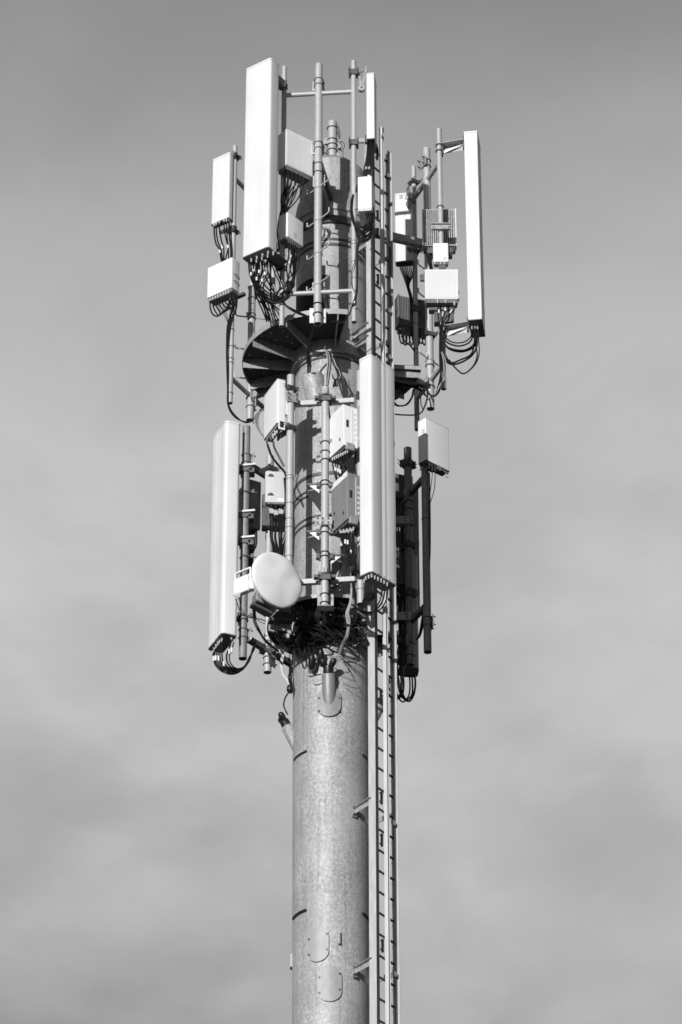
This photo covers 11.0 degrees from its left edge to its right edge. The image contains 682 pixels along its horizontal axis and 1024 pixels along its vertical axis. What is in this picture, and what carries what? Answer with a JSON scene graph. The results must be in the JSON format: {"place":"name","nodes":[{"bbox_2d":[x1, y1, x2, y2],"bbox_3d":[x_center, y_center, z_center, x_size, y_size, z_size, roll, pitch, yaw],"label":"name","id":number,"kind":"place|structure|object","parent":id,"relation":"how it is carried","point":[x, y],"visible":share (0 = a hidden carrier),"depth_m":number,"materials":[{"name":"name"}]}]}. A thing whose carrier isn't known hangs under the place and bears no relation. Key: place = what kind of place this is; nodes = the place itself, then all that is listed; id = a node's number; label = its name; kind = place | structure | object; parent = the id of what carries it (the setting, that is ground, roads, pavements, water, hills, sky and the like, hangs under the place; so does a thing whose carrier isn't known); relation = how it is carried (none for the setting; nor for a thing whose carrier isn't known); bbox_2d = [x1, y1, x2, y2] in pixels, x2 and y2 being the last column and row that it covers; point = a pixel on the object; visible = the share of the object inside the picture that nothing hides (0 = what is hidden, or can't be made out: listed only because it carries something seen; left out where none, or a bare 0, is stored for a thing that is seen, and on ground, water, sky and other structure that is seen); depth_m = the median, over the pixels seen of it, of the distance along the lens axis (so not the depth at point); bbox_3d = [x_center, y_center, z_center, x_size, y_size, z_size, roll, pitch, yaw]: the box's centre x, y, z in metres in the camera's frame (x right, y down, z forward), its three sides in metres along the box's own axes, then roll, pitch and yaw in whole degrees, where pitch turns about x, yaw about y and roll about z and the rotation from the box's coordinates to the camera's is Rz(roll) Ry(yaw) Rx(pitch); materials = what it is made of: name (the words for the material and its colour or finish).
{"place":"outdoors","nodes":[
{"label":"outdoors","id":0,"kind":"place"},
{"bbox_2d":[0,0,681,1023],"label":"sky","id":1,"kind":"structure","parent":0,"point":[146,787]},
{"label":"ground","id":2,"kind":"structure","parent":0,"visible":0},
{"bbox_2d":[278,120,382,1023],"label":"telecom mast","id":3,"kind":"object","parent":2,"relation":"on","point":[326,733],"visible":0.55,"depth_m":43.26,"materials":[{"name":"metal"}]},
{"bbox_2d":[225,145,294,420],"bbox_3d":[-1.030,-3.057,48.192,1.104,4.326,1.051,0,-32,0],"label":"antenna frame","id":4,"kind":"object","parent":3,"relation":"attached to","point":[253,397],"visible":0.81,"depth_m":47.84,"materials":[{"name":"metal"}]},
{"bbox_2d":[211,152,237,261],"bbox_3d":[-1.586,-4.125,48.387,0.355,1.835,0.247,0,-32,0],"label":"panel antenna","id":5,"kind":"object","parent":4,"relation":"attached to","point":[222,192],"visible":1,"depth_m":48.41,"materials":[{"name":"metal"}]},
{"bbox_2d":[207,257,261,422],"bbox_3d":[-1.484,-2.214,47.394,0.527,2.471,0.959,-13,-34,20],"label":"radio unit","id":6,"kind":"object","parent":4,"relation":"attached to","point":[223,285],"visible":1,"depth_m":47.62,"materials":[{"name":"metal"}]},
{"bbox_2d":[252,408,263,437],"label":"cable bundle","id":7,"kind":"object","parent":6,"relation":"hanging from","point":[256,416],"visible":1,"depth_m":46.71,"materials":[{"name":"grey plastic"}]},
{"bbox_2d":[238,425,293,683],"bbox_3d":[-0.963,0.539,45.787,0.900,3.504,0.803,4,-32,-7],"label":"antenna frame","id":8,"kind":"object","parent":3,"relation":"attached to","point":[269,653],"visible":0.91,"depth_m":45.45,"materials":[{"name":"metal"}]},
{"bbox_2d":[208,420,254,674],"bbox_3d":[-1.376,0.501,45.394,0.596,3.684,0.501,0,-32,0],"label":"panel antenna","id":9,"kind":"object","parent":8,"relation":"attached to","point":[224,618],"visible":1,"depth_m":45.28,"materials":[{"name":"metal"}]},
{"bbox_2d":[238,479,260,573],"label":"radio unit","id":10,"kind":"object","parent":8,"relation":"attached to","point":[255,503],"visible":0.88,"depth_m":46.17,"materials":[{"name":"black metal"}]},
{"bbox_2d":[262,471,285,556],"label":"radio unit","id":11,"kind":"object","parent":8,"relation":"attached to","point":[273,507],"visible":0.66,"depth_m":45.98,"materials":[{"name":"metal"}]},
{"bbox_2d":[270,624,307,714],"bbox_3d":[-0.684,1.851,43.875,0.326,1.171,0.643,15,-35,-23],"label":"cable bundle","id":12,"kind":"object","parent":3,"relation":"attached to","point":[285,639],"visible":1,"depth_m":43.97,"materials":[{"name":"rubber"}]},
{"bbox_2d":[279,60,356,327],"bbox_3d":[-0.382,-4.060,46.698,0.922,4.268,1.003,10,-33,-16],"label":"antenna frame","id":13,"kind":"object","parent":3,"relation":"attached to","point":[319,291],"visible":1,"depth_m":46.44,"materials":[{"name":"metal"}]},
{"bbox_2d":[243,58,294,321],"bbox_3d":[-0.898,-4.223,46.398,0.539,3.867,0.850,-19,-37,28],"label":"panel antenna","id":14,"kind":"object","parent":13,"relation":"attached to","point":[265,82],"visible":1,"depth_m":45.99,"materials":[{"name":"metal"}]},
{"bbox_2d":[259,212,302,303],"bbox_3d":[-0.734,-3.268,45.818,0.577,1.377,0.308,18,-36,-26],"label":"radio unit","id":15,"kind":"object","parent":13,"relation":"attached to","point":[290,231],"visible":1,"depth_m":45.96,"materials":[{"name":"metal"}]},
{"bbox_2d":[277,129,312,253],"bbox_3d":[-0.595,-4.149,46.443,0.466,1.886,0.323,14,-35,-21],"label":"radio unit","id":16,"kind":"object","parent":13,"relation":"attached to","point":[295,159],"visible":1,"depth_m":46.64,"materials":[{"name":"metal"}]},
{"bbox_2d":[283,302,314,366],"bbox_3d":[-0.466,-2.344,45.572,0.321,0.695,0.700,-19,-37,27],"label":"cable bundle","id":17,"kind":"object","parent":13,"relation":"attached to","point":[311,333],"visible":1,"depth_m":45.63,"materials":[{"name":"black rubber"}]},
{"bbox_2d":[331,175,374,323],"bbox_3d":[0.145,-3.392,46.003,0.617,2.126,0.405,-4,-32,7],"label":"radio unit","id":18,"kind":"object","parent":13,"relation":"attached to","point":[365,208],"visible":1,"depth_m":46.12,"materials":[{"name":"metal"}]},
{"bbox_2d":[348,66,378,176],"bbox_3d":[0.299,-5.141,46.966,0.401,1.821,0.313,0,-32,0],"label":"panel antenna","id":19,"kind":"object","parent":13,"relation":"attached to","point":[369,140],"visible":1,"depth_m":46.85,"materials":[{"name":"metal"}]},
{"bbox_2d":[278,370,364,609],"bbox_3d":[-0.275,-0.264,44.370,0.871,3.484,0.839,21,-37,-29],"label":"antenna frame","id":20,"kind":"object","parent":3,"relation":"attached to","point":[329,568],"visible":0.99,"depth_m":44.23,"materials":[{"name":"metal"}]},
{"bbox_2d":[233,552,301,651],"bbox_3d":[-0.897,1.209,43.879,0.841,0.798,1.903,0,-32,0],"label":"dish antenna","id":21,"kind":"object","parent":20,"relation":"attached to","point":[273,579],"visible":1,"depth_m":43.23,"materials":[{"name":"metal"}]},
{"bbox_2d":[264,379,294,476],"bbox_3d":[-0.817,-1.012,44.983,0.308,1.364,0.503,19,-37,-27],"label":"radio unit","id":22,"kind":"object","parent":20,"relation":"attached to","point":[275,408],"visible":1,"depth_m":45.02,"materials":[{"name":"white metal"}]},
{"bbox_2d":[324,346,341,387],"bbox_3d":[-0.103,-1.873,45.536,0.234,0.846,0.367,0,-32,0],"label":"cable bundle","id":23,"kind":"object","parent":20,"relation":"attached to","point":[328,367],"visible":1,"depth_m":45.49,"materials":[{"name":"metal"}]},
{"bbox_2d":[329,404,359,479],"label":"radio unit","id":24,"kind":"object","parent":20,"relation":"attached to","point":[344,433],"visible":0.82,"depth_m":44.47,"materials":[{"name":"white metal"}]},
{"bbox_2d":[329,471,360,606],"bbox_3d":[0.072,0.381,43.837,0.425,1.767,0.566,0,-32,0],"label":"radio unit","id":25,"kind":"object","parent":20,"relation":"attached to","point":[345,502],"visible":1,"depth_m":43.88,"materials":[{"name":"grey metal"}]},
{"bbox_2d":[338,588,351,654],"bbox_3d":[-0.001,1.336,43.607,0.138,0.728,0.423,12,-34,-18],"label":"cable bundle","id":26,"kind":"object","parent":25,"relation":"hanging from","point":[347,625],"visible":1,"depth_m":43.50,"materials":[{"name":"black rubber"}]},
{"bbox_2d":[351,355,395,615],"bbox_3d":[0.296,-0.260,44.053,0.633,3.611,0.475,-26,-40,35],"label":"panel antenna","id":27,"kind":"object","parent":20,"relation":"attached to","point":[374,394],"visible":1,"depth_m":43.85,"materials":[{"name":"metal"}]},
{"bbox_2d":[267,593,389,654],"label":"mast platform","id":28,"kind":"structure","parent":3,"relation":"attached to","point":[280,620],"depth_m":44.26,"materials":[{"name":"grey metal"}]},
{"bbox_2d":[290,604,368,658],"bbox_3d":[-0.144,1.486,43.784,0.980,0.706,0.399,0,-32,0],"label":"nest","id":29,"kind":"object","parent":28,"relation":"hanging from","point":[311,617],"visible":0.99,"depth_m":43.72,"materials":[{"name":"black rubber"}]},
{"bbox_2d":[303,604,361,688],"bbox_3d":[-0.109,1.614,43.651,0.730,1.129,0.272,0,-32,0],"label":"cable bundle","id":30,"kind":"object","parent":28,"relation":"hanging from","point":[328,621],"visible":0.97,"depth_m":43.69,"materials":[{"name":"black rubber"}]},
{"bbox_2d":[242,309,420,409],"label":"mast platform","id":31,"kind":"structure","parent":3,"relation":"attached to","point":[267,357],"depth_m":46.27,"materials":[{"name":"grey metal"}]},
{"bbox_2d":[394,382,428,415],"bbox_3d":[0.901,-1.496,46.536,0.514,1.033,0.759,0,-32,0],"label":"cable bundle","id":32,"kind":"object","parent":31,"relation":"hanging from","point":[422,390],"visible":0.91,"depth_m":46.80,"materials":[{"name":"black rubber"}]},
{"bbox_2d":[324,124,340,153],"bbox_3d":[-0.133,-5.058,48.552,0.272,0.577,0.154,13,-34,-19],"label":"lamp bracket","id":33,"kind":"object","parent":3,"relation":"attached to","point":[339,136],"visible":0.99,"depth_m":48.53,"materials":[{"name":"grey metal"}]},
{"bbox_2d":[351,126,399,1023],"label":"ladder","id":34,"kind":"object","parent":3,"relation":"attached to","point":[371,801],"visible":0.83,"depth_m":43.19,"materials":[{"name":"metal"}]},
{"bbox_2d":[378,446,435,666],"bbox_3d":[0.866,0.454,45.455,0.882,3.390,0.790,-18,-36,27],"label":"antenna frame","id":35,"kind":"object","parent":3,"relation":"attached to","point":[409,617],"visible":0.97,"depth_m":45.26,"materials":[{"name":"metal"}]},
{"bbox_2d":[396,531,405,675],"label":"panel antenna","id":36,"kind":"object","parent":35,"relation":"attached to","point":[400,555],"visible":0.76,"depth_m":45.23,"materials":[{"name":"black plastic"}]},
{"bbox_2d":[396,507,405,664],"bbox_3d":[0.792,0.941,45.389,0.220,2.449,0.083,0,-32,0],"label":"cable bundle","id":37,"kind":"object","parent":35,"relation":"attached to","point":[402,529],"visible":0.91,"depth_m":45.39,"materials":[{"name":"black rubber"}]},
{"bbox_2d":[388,555,418,702],"bbox_3d":[0.769,1.493,45.329,0.436,2.085,0.252,0,-32,0],"label":"panel antenna","id":38,"kind":"object","parent":35,"relation":"attached to","point":[412,672],"visible":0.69,"depth_m":44.99,"materials":[{"name":"black plastic"}]},
{"bbox_2d":[395,473,412,515],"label":"radio unit","id":39,"kind":"object","parent":35,"relation":"attached to","point":[399,482],"visible":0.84,"depth_m":46.13,"materials":[{"name":"black metal"}]},
{"bbox_2d":[404,484,419,607],"bbox_3d":[0.909,0.450,46.267,0.125,1.895,0.235,-26,-40,35],"label":"panel antenna","id":40,"kind":"object","parent":35,"relation":"attached to","point":[415,520],"visible":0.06,"depth_m":46.39,"materials":[{"name":"black plastic"}]},
{"bbox_2d":[416,472,430,640],"bbox_3d":[1.014,0.550,45.205,0.107,2.350,0.369,19,-37,-28],"label":"cable bundle","id":41,"kind":"object","parent":35,"relation":"attached to","point":[420,631],"visible":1,"depth_m":45.13,"materials":[{"name":"black rubber"}]},
{"bbox_2d":[418,417,449,511],"bbox_3d":[1.192,-0.541,45.784,0.321,1.379,0.443,-13,-34,19],"label":"radio unit","id":42,"kind":"object","parent":35,"relation":"attached to","point":[433,446],"visible":1,"depth_m":45.87,"materials":[{"name":"metal"}]},
{"bbox_2d":[375,128,445,430],"bbox_3d":[0.842,-3.152,47.998,1.073,4.396,0.960,0,-32,0],"label":"antenna frame","id":43,"kind":"object","parent":3,"relation":"attached to","point":[429,335],"visible":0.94,"depth_m":48.08,"materials":[{"name":"grey metal"}]},
{"bbox_2d":[394,184,415,302],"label":"radio unit","id":44,"kind":"object","parent":43,"relation":"attached to","point":[404,254],"visible":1,"depth_m":48.78,"materials":[{"name":"metal"}]},
{"bbox_2d":[395,294,425,350],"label":"radio unit","id":45,"kind":"object","parent":43,"relation":"attached to","point":[403,320],"visible":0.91,"depth_m":48.14,"materials":[{"name":"grey metal"}]},
{"bbox_2d":[420,269,458,396],"bbox_3d":[1.310,-2.276,47.009,0.513,1.956,0.496,0,-32,0],"label":"radio unit","id":46,"kind":"object","parent":43,"relation":"attached to","point":[441,290],"visible":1,"depth_m":47.11,"materials":[{"name":"metal"}]},
{"bbox_2d":[422,205,456,269],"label":"radio unit","id":47,"kind":"object","parent":43,"relation":"attached to","point":[431,226],"visible":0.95,"depth_m":48.13,"materials":[{"name":"metal"}]},
{"bbox_2d":[433,243,448,269],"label":"radio unit","id":48,"kind":"object","parent":43,"relation":"attached to","point":[440,257],"visible":1,"depth_m":47.48,"materials":[{"name":"metal"}]},
{"bbox_2d":[435,131,484,373],"bbox_3d":[1.603,-3.420,47.648,0.627,3.954,0.434,0,-32,0],"label":"panel antenna","id":49,"kind":"object","parent":43,"relation":"attached to","point":[469,145],"visible":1,"depth_m":47.49,"materials":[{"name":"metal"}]}
]}

